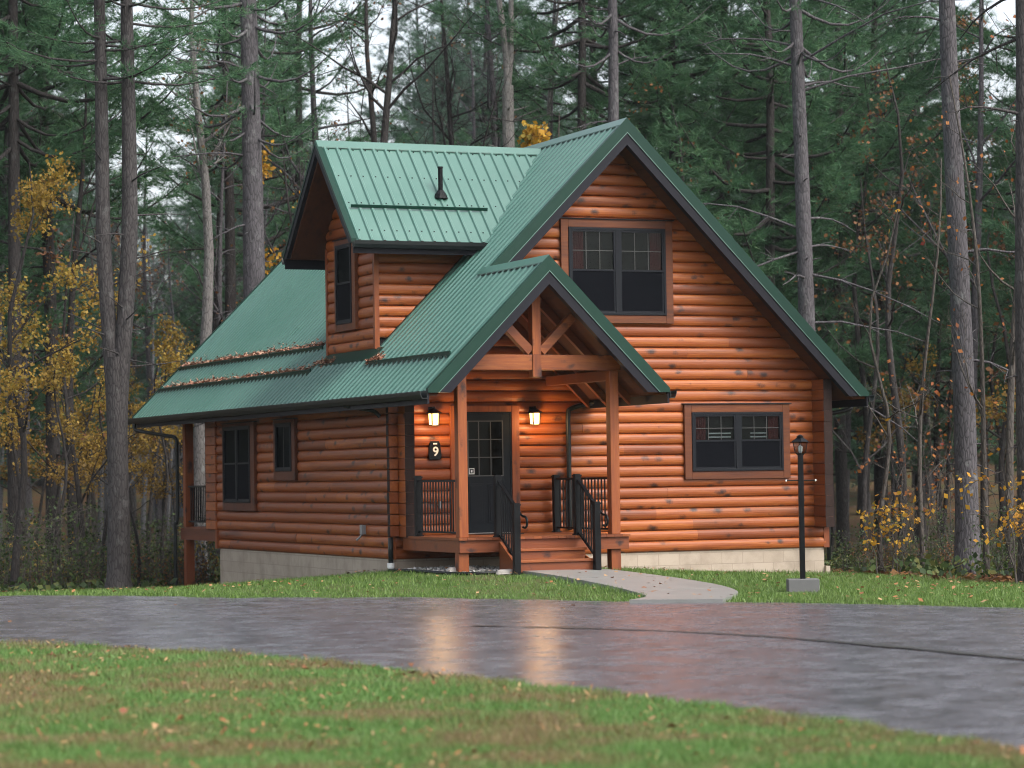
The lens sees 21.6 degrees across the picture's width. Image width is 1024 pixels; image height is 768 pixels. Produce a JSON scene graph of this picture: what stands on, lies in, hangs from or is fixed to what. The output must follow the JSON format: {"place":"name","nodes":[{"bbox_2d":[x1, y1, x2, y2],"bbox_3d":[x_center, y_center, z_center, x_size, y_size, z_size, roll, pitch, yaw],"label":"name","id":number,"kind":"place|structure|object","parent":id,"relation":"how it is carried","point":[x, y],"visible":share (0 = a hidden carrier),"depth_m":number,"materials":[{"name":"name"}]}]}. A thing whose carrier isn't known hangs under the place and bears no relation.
{"place":"outdoors","nodes":[
{"label":"outdoors","id":0,"kind":"place"},
{"bbox_2d":[0,376,1021,767],"bbox_3d":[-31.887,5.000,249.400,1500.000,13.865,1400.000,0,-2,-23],"label":"ground","id":1,"kind":"structure","parent":0,"point":[854,518],"depth_m":39.73,"materials":[{"name":"plant"}]},
{"bbox_2d":[0,386,78,586],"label":"maple tree","id":2,"kind":"object","parent":1,"relation":"on","point":[12,437],"visible":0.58,"depth_m":60.14,"materials":[{"name":"yellow plant"}]},
{"bbox_2d":[0,504,83,589],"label":"shrub","id":3,"kind":"object","parent":1,"relation":"on","point":[37,558],"visible":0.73,"depth_m":55.11,"materials":[{"name":"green plant"}]},
{"bbox_2d":[2,20,85,561],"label":"hardwood tree","id":4,"kind":"object","parent":1,"relation":"on","point":[28,499],"visible":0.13,"depth_m":72.62,"materials":[{"name":"brown plant"}]},
{"bbox_2d":[0,3,92,488],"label":"pine tree","id":5,"kind":"object","parent":1,"relation":"on","point":[4,211],"visible":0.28,"depth_m":65.54,"materials":[{"name":"green plant"}]},
{"bbox_2d":[0,131,99,437],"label":"pine tree","id":6,"kind":"object","parent":1,"relation":"on","point":[39,353],"visible":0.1,"depth_m":73.21,"materials":[{"name":"green plant"}]},
{"bbox_2d":[14,492,106,587],"bbox_3d":[-9.209,3.386,55.117,2.098,2.417,2.452,0,-2,-12],"label":"shrub","id":7,"kind":"object","parent":1,"relation":"on","point":[59,569],"visible":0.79,"depth_m":55.10,"materials":[{"name":"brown plant"}]},
{"bbox_2d":[0,10,144,485],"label":"pine tree","id":8,"kind":"object","parent":1,"relation":"on","point":[80,274],"visible":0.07,"depth_m":117.27,"materials":[{"name":"green plant"}]},
{"bbox_2d":[0,0,147,268],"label":"pine tree","id":9,"kind":"object","parent":1,"relation":"on","point":[38,85],"visible":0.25,"depth_m":66.57,"materials":[{"name":"green plant"}]},
{"bbox_2d":[42,361,105,567],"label":"maple tree","id":10,"kind":"object","parent":1,"relation":"on","point":[81,408],"visible":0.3,"depth_m":69.61,"materials":[{"name":"yellow plant"}]},
{"bbox_2d":[44,335,106,582],"bbox_3d":[-9.518,1.788,57.949,1.122,5.627,2.865,-1,-2,5],"label":"maple tree","id":11,"kind":"object","parent":1,"relation":"on","point":[72,364],"visible":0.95,"depth_m":57.25,"materials":[{"name":"yellow plant"}]},
{"bbox_2d":[0,147,155,589],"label":"maple tree","id":12,"kind":"object","parent":1,"relation":"on","point":[41,201],"visible":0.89,"depth_m":54.82,"materials":[{"name":"yellow plant"}]},
{"bbox_2d":[53,384,107,540],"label":"maple tree","id":13,"kind":"object","parent":1,"relation":"on","point":[88,466],"visible":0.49,"depth_m":62.09,"materials":[{"name":"yellow plant"}]},
{"bbox_2d":[0,211,162,586],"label":"maple tree","id":14,"kind":"object","parent":1,"relation":"on","point":[76,477],"visible":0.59,"depth_m":59.69,"materials":[{"name":"yellow plant"}]},
{"bbox_2d":[0,1,164,482],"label":"pine tree","id":15,"kind":"object","parent":1,"relation":"on","point":[96,363],"visible":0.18,"depth_m":75.50,"materials":[{"name":"green plant"}]},
{"bbox_2d":[22,30,167,577],"bbox_3d":[-9.740,-1.792,64.246,4.352,13.355,4.092,-2,-2,18],"label":"hardwood tree","id":16,"kind":"object","parent":1,"relation":"on","point":[70,331],"visible":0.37,"depth_m":64.26,"materials":[{"name":"brown plant"}]},
{"bbox_2d":[35,351,154,545],"bbox_3d":[-9.807,2.021,62.887,2.866,5.629,1.123,-1,-2,-3],"label":"maple tree","id":17,"kind":"object","parent":1,"relation":"on","point":[62,456],"visible":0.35,"depth_m":62.81,"materials":[{"name":"yellow plant"}]},
{"bbox_2d":[0,0,196,572],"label":"pine tree","id":18,"kind":"object","parent":1,"relation":"on","point":[12,120],"visible":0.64,"depth_m":62.12,"materials":[{"name":"green plant"}]},
{"bbox_2d":[84,358,128,587],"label":"maple tree","id":19,"kind":"object","parent":1,"relation":"on","point":[102,379],"visible":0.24,"depth_m":59.20,"materials":[{"name":"yellow plant"}]},
{"bbox_2d":[56,70,157,385],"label":"pine tree","id":20,"kind":"object","parent":1,"relation":"on","point":[113,248],"visible":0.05,"depth_m":126.48,"materials":[{"name":"green plant"}]},
{"bbox_2d":[0,0,214,563],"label":"pine tree","id":21,"kind":"object","parent":1,"relation":"on","point":[53,444],"visible":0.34,"depth_m":67.79,"materials":[{"name":"green plant"}]},
{"bbox_2d":[82,160,175,536],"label":"hardwood tree","id":22,"kind":"object","parent":1,"relation":"on","point":[131,498],"visible":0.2,"depth_m":95.93,"materials":[{"name":"brown plant"}]},
{"bbox_2d":[75,313,195,543],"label":"maple tree","id":23,"kind":"object","parent":1,"relation":"on","point":[176,335],"visible":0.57,"depth_m":72.22,"materials":[{"name":"yellow plant"}]},
{"bbox_2d":[82,347,191,579],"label":"maple tree","id":24,"kind":"object","parent":1,"relation":"on","point":[150,512],"visible":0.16,"depth_m":65.81,"materials":[{"name":"yellow plant"}]},
{"bbox_2d":[76,127,202,556],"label":"hardwood tree","id":25,"kind":"object","parent":1,"relation":"on","point":[158,506],"visible":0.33,"depth_m":83.59,"materials":[{"name":"grey wood"}]},
{"bbox_2d":[97,425,182,585],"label":"maple tree","id":26,"kind":"object","parent":1,"relation":"on","point":[157,483],"visible":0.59,"depth_m":60.00,"materials":[{"name":"yellow plant"}]},
{"bbox_2d":[0,0,280,589],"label":"pine tree","id":27,"kind":"object","parent":1,"relation":"on","point":[117,332],"visible":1,"depth_m":51.05,"materials":[{"name":"brown plant"}]},
{"bbox_2d":[130,336,184,570],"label":"maple tree","id":28,"kind":"object","parent":1,"relation":"on","point":[166,347],"visible":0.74,"depth_m":64.23,"materials":[{"name":"yellow plant"}]},
{"bbox_2d":[135,224,184,547],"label":"hardwood tree","id":29,"kind":"object","parent":1,"relation":"on","point":[143,509],"visible":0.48,"depth_m":90.27,"materials":[{"name":"brown plant"}]},
{"bbox_2d":[128,210,212,560],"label":"hardwood tree","id":30,"kind":"object","parent":1,"relation":"on","point":[173,319],"visible":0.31,"depth_m":85.97,"materials":[{"name":"brown plant"}]},
{"bbox_2d":[131,187,224,460],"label":"pine tree","id":31,"kind":"object","parent":1,"relation":"on","point":[183,293],"visible":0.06,"depth_m":123.51,"materials":[{"name":"green plant"}]},
{"bbox_2d":[148,0,264,577],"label":"tree","id":32,"kind":"object","parent":1,"relation":"on","point":[199,430],"visible":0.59,"depth_m":62.59,"materials":[{"name":"grey plant"}]},
{"bbox_2d":[148,59,285,326],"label":"hardwood tree","id":33,"kind":"object","parent":1,"relation":"on","point":[218,293],"visible":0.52,"depth_m":68.34,"materials":[{"name":"brown plant"}]},
{"bbox_2d":[152,8,303,328],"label":"hardwood tree","id":34,"kind":"object","parent":1,"relation":"on","point":[275,211],"visible":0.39,"depth_m":73.06,"materials":[{"name":"plant"}]},
{"bbox_2d":[88,0,376,467],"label":"pine tree","id":35,"kind":"object","parent":1,"relation":"on","point":[230,264],"visible":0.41,"depth_m":72.15,"materials":[{"name":"green plant"}]},
{"bbox_2d":[131,0,359,433],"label":"pine tree","id":36,"kind":"object","parent":1,"relation":"on","point":[189,271],"visible":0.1,"depth_m":97.59,"materials":[{"name":"green plant"}]},
{"bbox_2d":[145,0,367,427],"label":"pine tree","id":37,"kind":"object","parent":1,"relation":"on","point":[254,261],"visible":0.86,"depth_m":60.14,"materials":[{"name":"green plant"}]},
{"bbox_2d":[116,0,431,280],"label":"pine tree","id":38,"kind":"object","parent":1,"relation":"on","point":[297,119],"visible":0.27,"depth_m":79.52,"materials":[{"name":"green plant"}]},
{"bbox_2d":[207,0,404,261],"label":"hardwood tree","id":39,"kind":"object","parent":1,"relation":"on","point":[312,86],"visible":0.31,"depth_m":73.09,"materials":[{"name":"grey plant"}]},
{"bbox_2d":[224,0,417,212],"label":"hardwood tree","id":40,"kind":"object","parent":1,"relation":"on","point":[373,134],"visible":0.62,"depth_m":70.27,"materials":[{"name":"brown plant"}]},
{"bbox_2d":[346,0,471,142],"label":"pine tree","id":41,"kind":"object","parent":1,"relation":"on","point":[407,17],"visible":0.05,"depth_m":123.97,"materials":[{"name":"green plant"}]},
{"bbox_2d":[257,0,589,146],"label":"hardwood tree","id":42,"kind":"object","parent":1,"relation":"on","point":[387,91],"visible":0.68,"depth_m":66.33,"materials":[{"name":"green plant"}]},
{"bbox_2d":[377,0,491,145],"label":"pine tree","id":43,"kind":"object","parent":1,"relation":"on","point":[428,75],"visible":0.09,"depth_m":108.45,"materials":[{"name":"green plant"}]},
{"bbox_2d":[382,0,521,145],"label":"pine tree","id":44,"kind":"object","parent":1,"relation":"on","point":[397,105],"visible":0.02,"depth_m":117.90,"materials":[{"name":"green plant"}]},
{"bbox_2d":[382,0,559,145],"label":"hardwood tree","id":45,"kind":"object","parent":1,"relation":"on","point":[450,92],"visible":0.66,"depth_m":71.82,"materials":[{"name":"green plant"}]},
{"bbox_2d":[447,0,526,146],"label":"hardwood tree","id":46,"kind":"object","parent":1,"relation":"on","point":[491,78],"visible":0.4,"depth_m":71.24,"materials":[{"name":"grey wood"}]},
{"bbox_2d":[416,0,572,146],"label":"pine tree","id":47,"kind":"object","parent":1,"relation":"on","point":[483,69],"visible":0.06,"depth_m":110.08,"materials":[{"name":"green plant"}]},
{"bbox_2d":[128,117,874,586],"bbox_3d":[-0.338,0.405,50.892,9.560,9.447,17.578,0,-2,-23],"label":"log cabin","id":48,"kind":"object","parent":1,"relation":"on","point":[602,345],"visible":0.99,"depth_m":46.35,"materials":[{"name":"wood"}]},
{"bbox_2d":[221,421,257,510],"bbox_3d":[-5.278,1.596,51.847,0.102,1.713,2.090,0,-2,-23],"label":"window","id":49,"kind":"structure","parent":48,"relation":"in","point":[239,441],"depth_m":51.75,"materials":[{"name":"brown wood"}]},
{"bbox_2d":[164,338,385,387],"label":"roof leaves","id":50,"kind":"object","parent":48,"relation":"on","point":[322,361],"visible":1,"depth_m":51.70,"materials":[{"name":"plant"}]},
{"bbox_2d":[271,418,298,480],"bbox_3d":[-4.171,1.205,49.294,0.102,1.138,1.280,0,-2,-23],"label":"window","id":51,"kind":"structure","parent":48,"relation":"in","point":[285,440],"depth_m":49.25,"materials":[{"name":"brown wood"}]},
{"bbox_2d":[332,237,358,332],"bbox_3d":[-2.922,-1.749,47.136,0.102,1.638,1.130,0,-2,-23],"label":"window","id":52,"kind":"structure","parent":48,"relation":"in","point":[346,298],"depth_m":47.10,"materials":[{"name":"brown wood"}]},
{"bbox_2d":[467,414,510,532],"bbox_3d":[-0.450,1.498,45.005,0.906,1.994,0.070,0,-2,-23],"label":"door","id":53,"kind":"structure","parent":48,"relation":"in","point":[488,435],"depth_m":45.00,"materials":[{"name":"metal"}]},
{"bbox_2d":[559,217,673,323],"bbox_3d":[1.807,-1.942,46.098,2.185,1.798,0.102,0,-2,-23],"label":"window","id":54,"kind":"structure","parent":48,"relation":"in","point":[624,267],"depth_m":46.11,"materials":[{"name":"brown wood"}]},
{"bbox_2d":[681,403,791,479],"bbox_3d":[3.941,0.997,46.904,2.140,1.323,0.102,0,-2,-23],"label":"window","id":55,"kind":"structure","parent":48,"relation":"in","point":[722,440],"depth_m":46.86,"materials":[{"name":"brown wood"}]},
{"bbox_2d":[0,544,1022,592],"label":"ground cover","id":56,"kind":"object","parent":1,"relation":"on","point":[937,569],"visible":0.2,"depth_m":48.91,"materials":[{"name":"green plant"}]},
{"bbox_2d":[0,565,1023,607],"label":"lawn grass","id":57,"kind":"structure","parent":1,"relation":"on","point":[997,595],"depth_m":40.36,"materials":[{"name":"plant"}]},
{"bbox_2d":[0,565,1023,767],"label":"fallen leaves","id":58,"kind":"object","parent":1,"relation":"on","point":[122,710],"visible":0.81,"depth_m":19.85,"materials":[{"name":"brown plant"}]},
{"bbox_2d":[488,0,542,147],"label":"dead tree","id":59,"kind":"object","parent":1,"relation":"on","point":[508,110],"visible":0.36,"depth_m":69.23,"materials":[{"name":"grey plant"}]},
{"bbox_2d":[517,120,551,147],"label":"maple tree","id":60,"kind":"object","parent":1,"relation":"on","point":[535,130],"visible":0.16,"depth_m":66.01,"materials":[{"name":"yellow plant"}]},
{"bbox_2d":[424,0,737,147],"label":"pine tree","id":61,"kind":"object","parent":1,"relation":"on","point":[535,40],"visible":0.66,"depth_m":70.29,"materials":[{"name":"green plant"}]},
{"bbox_2d":[434,0,743,200],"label":"pine tree","id":62,"kind":"object","parent":1,"relation":"on","point":[530,108],"visible":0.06,"depth_m":82.03,"materials":[{"name":"green plant"}]},
{"bbox_2d":[522,569,667,582],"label":"path","id":63,"kind":"structure","parent":1,"relation":"on","point":[571,574],"depth_m":41.38,"materials":[{"name":"concrete"}]},
{"bbox_2d":[540,0,727,128],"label":"pine tree","id":64,"kind":"object","parent":1,"relation":"on","point":[611,25],"visible":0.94,"depth_m":66.11,"materials":[{"name":"green plant"}]},
{"bbox_2d":[514,0,785,266],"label":"pine tree","id":65,"kind":"object","parent":1,"relation":"on","point":[545,9],"visible":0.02,"depth_m":90.58,"materials":[{"name":"green plant"}]},
{"bbox_2d":[515,0,845,448],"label":"pine tree","id":66,"kind":"object","parent":1,"relation":"on","point":[733,106],"visible":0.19,"depth_m":71.51,"materials":[{"name":"green plant"}]},
{"bbox_2d":[629,588,737,602],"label":"path","id":67,"kind":"structure","parent":1,"relation":"on","point":[688,595],"depth_m":37.08,"materials":[{"name":"concrete"}]},
{"bbox_2d":[559,0,910,474],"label":"pine tree","id":68,"kind":"object","parent":1,"relation":"on","point":[857,453],"visible":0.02,"depth_m":77.33,"materials":[{"name":"green plant"}]},
{"bbox_2d":[621,0,946,424],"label":"pine tree","id":69,"kind":"object","parent":1,"relation":"on","point":[821,174],"visible":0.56,"depth_m":69.81,"materials":[{"name":"green plant"}]},
{"bbox_2d":[785,434,819,591],"bbox_3d":[4.218,1.935,39.055,0.454,2.400,0.320,-1,-2,-1],"label":"lamp post","id":70,"kind":"object","parent":1,"relation":"on","point":[802,583],"visible":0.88,"depth_m":39.01,"materials":[{"name":"metal"}]},
{"bbox_2d":[685,0,986,446],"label":"pine tree","id":71,"kind":"object","parent":1,"relation":"on","point":[805,274],"visible":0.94,"depth_m":57.99,"materials":[{"name":"green plant"}]},
{"bbox_2d":[705,0,988,555],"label":"pine tree","id":72,"kind":"object","parent":1,"relation":"on","point":[911,81],"visible":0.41,"depth_m":73.55,"materials":[{"name":"green plant"}]},
{"bbox_2d":[746,0,966,514],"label":"pine tree","id":73,"kind":"object","parent":1,"relation":"on","point":[859,481],"visible":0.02,"depth_m":99.74,"materials":[{"name":"green plant"}]},
{"bbox_2d":[809,63,908,546],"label":"hardwood tree","id":74,"kind":"object","parent":1,"relation":"on","point":[858,340],"visible":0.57,"depth_m":71.06,"materials":[{"name":"brown plant"}]},
{"bbox_2d":[777,179,941,558],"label":"maple tree","id":75,"kind":"object","parent":1,"relation":"on","point":[864,473],"visible":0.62,"depth_m":66.18,"materials":[{"name":"brown plant"}]},
{"bbox_2d":[730,0,1015,549],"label":"pine tree","id":76,"kind":"object","parent":1,"relation":"on","point":[879,471],"visible":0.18,"depth_m":79.35,"materials":[{"name":"green plant"}]},
{"bbox_2d":[832,175,947,574],"bbox_3d":[6.471,-0.148,47.816,1.567,7.230,2.980,0,-2,-20],"label":"hardwood tree","id":77,"kind":"object","parent":1,"relation":"on","point":[885,478],"visible":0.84,"depth_m":48.34,"materials":[{"name":"brown plant"}]},
{"bbox_2d":[846,52,941,558],"bbox_3d":[8.894,-1.672,61.923,1.793,12.010,3.555,0,-2,-14],"label":"hardwood tree","id":78,"kind":"object","parent":1,"relation":"on","point":[889,318],"visible":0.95,"depth_m":61.82,"materials":[{"name":"brown plant"}]},
{"bbox_2d":[854,487,936,574],"bbox_3d":[6.824,2.666,47.877,1.662,1.712,1.154,0,-2,-23],"label":"shrub","id":79,"kind":"object","parent":1,"relation":"on","point":[896,545],"visible":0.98,"depth_m":47.82,"materials":[{"name":"yellow plant"}]},
{"bbox_2d":[853,342,937,547],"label":"maple tree","id":80,"kind":"object","parent":1,"relation":"on","point":[910,365],"visible":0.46,"depth_m":71.95,"materials":[{"name":"yellow plant"}]},
{"bbox_2d":[797,0,1014,541],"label":"pine tree","id":81,"kind":"object","parent":1,"relation":"on","point":[974,5],"visible":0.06,"depth_m":89.77,"materials":[{"name":"green plant"}]},
{"bbox_2d":[865,144,980,566],"bbox_3d":[7.798,-0.473,51.274,2.000,8.268,1.972,0,-2,-31],"label":"hardwood tree","id":82,"kind":"object","parent":1,"relation":"on","point":[920,407],"visible":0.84,"depth_m":51.07,"materials":[{"name":"brown plant"}]},
{"bbox_2d":[848,0,1010,502],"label":"pine tree","id":83,"kind":"object","parent":1,"relation":"on","point":[926,421],"visible":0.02,"depth_m":103.79,"materials":[{"name":"green plant"}]},
{"bbox_2d":[854,363,1008,558],"bbox_3d":[9.464,1.922,60.078,3.269,4.823,3.623,-2,-2,22],"label":"shrub","id":84,"kind":"object","parent":1,"relation":"on","point":[929,433],"visible":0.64,"depth_m":59.91,"materials":[{"name":"brown plant"}]},
{"bbox_2d":[896,155,971,534],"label":"hardwood tree","id":85,"kind":"object","parent":1,"relation":"on","point":[937,379],"visible":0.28,"depth_m":77.60,"materials":[{"name":"brown plant"}]},
{"bbox_2d":[865,244,1015,553],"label":"maple tree","id":86,"kind":"object","parent":1,"relation":"on","point":[945,501],"visible":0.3,"depth_m":75.96,"materials":[{"name":"brown plant"}]},
{"bbox_2d":[866,3,1017,497],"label":"pine tree","id":87,"kind":"object","parent":1,"relation":"on","point":[992,67],"visible":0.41,"depth_m":71.86,"materials":[{"name":"green plant"}]},
{"bbox_2d":[868,0,1015,437],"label":"tree","id":88,"kind":"object","parent":1,"relation":"on","point":[981,141],"visible":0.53,"depth_m":68.15,"materials":[{"name":"grey wood"}]},
{"bbox_2d":[873,0,1014,573],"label":"pine tree","id":89,"kind":"object","parent":1,"relation":"on","point":[965,442],"visible":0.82,"depth_m":48.31,"materials":[{"name":"grey plant"}]},
{"bbox_2d":[896,75,1000,570],"bbox_3d":[7.832,-1.018,47.713,1.712,9.006,1.727,-1,-2,16],"label":"hardwood tree","id":90,"kind":"object","parent":1,"relation":"on","point":[981,390],"visible":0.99,"depth_m":47.49,"materials":[{"name":"brown plant"}]},
{"bbox_2d":[898,204,1016,546],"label":"maple tree","id":91,"kind":"object","parent":1,"relation":"on","point":[1004,339],"visible":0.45,"depth_m":66.22,"materials":[{"name":"brown plant"}]},
{"bbox_2d":[905,12,1013,546],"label":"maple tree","id":92,"kind":"object","parent":1,"relation":"on","point":[966,150],"visible":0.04,"depth_m":85.86,"materials":[{"name":"brown plant"}]},
{"bbox_2d":[926,0,1023,582],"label":"pine tree","id":93,"kind":"object","parent":1,"relation":"on","point":[1019,248],"visible":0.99,"depth_m":44.46,"materials":[{"name":"brown plant"}]},
{"bbox_2d":[936,6,1015,575],"bbox_3d":[9.048,-2.196,47.285,2.700,11.294,2.621,-3,-3,44],"label":"hardwood tree","id":94,"kind":"object","parent":1,"relation":"on","point":[1010,432],"visible":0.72,"depth_m":47.13,"materials":[{"name":"brown plant"}]},
{"bbox_2d":[944,14,1015,387],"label":"pine tree","id":95,"kind":"object","parent":1,"relation":"on","point":[1000,354],"visible":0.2,"depth_m":75.55,"materials":[{"name":"green plant"}]},
{"bbox_2d":[949,232,1016,552],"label":"maple tree","id":96,"kind":"object","parent":1,"relation":"on","point":[992,390],"visible":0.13,"depth_m":71.68,"materials":[{"name":"brown plant"}]},
{"bbox_2d":[944,448,1023,583],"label":"shrub","id":97,"kind":"object","parent":1,"relation":"on","point":[1017,516],"visible":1,"depth_m":43.20,"materials":[{"name":"yellow plant"}]},
{"bbox_2d":[962,500,1017,575],"bbox_3d":[8.613,2.740,46.713,1.581,1.559,1.353,-2,-2,18],"label":"shrub","id":98,"kind":"object","parent":1,"relation":"on","point":[992,554],"visible":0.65,"depth_m":46.68,"materials":[{"name":"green plant"}]},
{"bbox_2d":[973,24,1015,435],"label":"pine tree","id":99,"kind":"object","parent":1,"relation":"on","point":[992,224],"visible":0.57,"depth_m":66.97,"materials":[{"name":"green plant"}]},
{"bbox_2d":[6,0,1015,346],"label":"sky","id":100,"kind":"structure","parent":0,"point":[1007,7],"materials":[{"name":"white"}]},
{"bbox_2d":[0,595,1023,750],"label":"road","id":101,"kind":"structure","parent":0,"point":[936,692],"depth_m":27.78,"materials":[{"name":"asphalt"}]},
{"bbox_2d":[470,625,1023,658],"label":"road seam","id":102,"kind":"object","parent":101,"relation":"on","point":[899,646],"visible":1,"depth_m":27.05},
{"bbox_2d":[0,637,1023,767],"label":"lawn grass","id":103,"kind":"structure","parent":0,"point":[920,749],"depth_m":18.61,"materials":[{"name":"plant"}]},
{"bbox_2d":[572,577,728,594],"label":"path","id":104,"kind":"structure","parent":0,"point":[632,584],"depth_m":39.88,"materials":[{"name":"concrete"}]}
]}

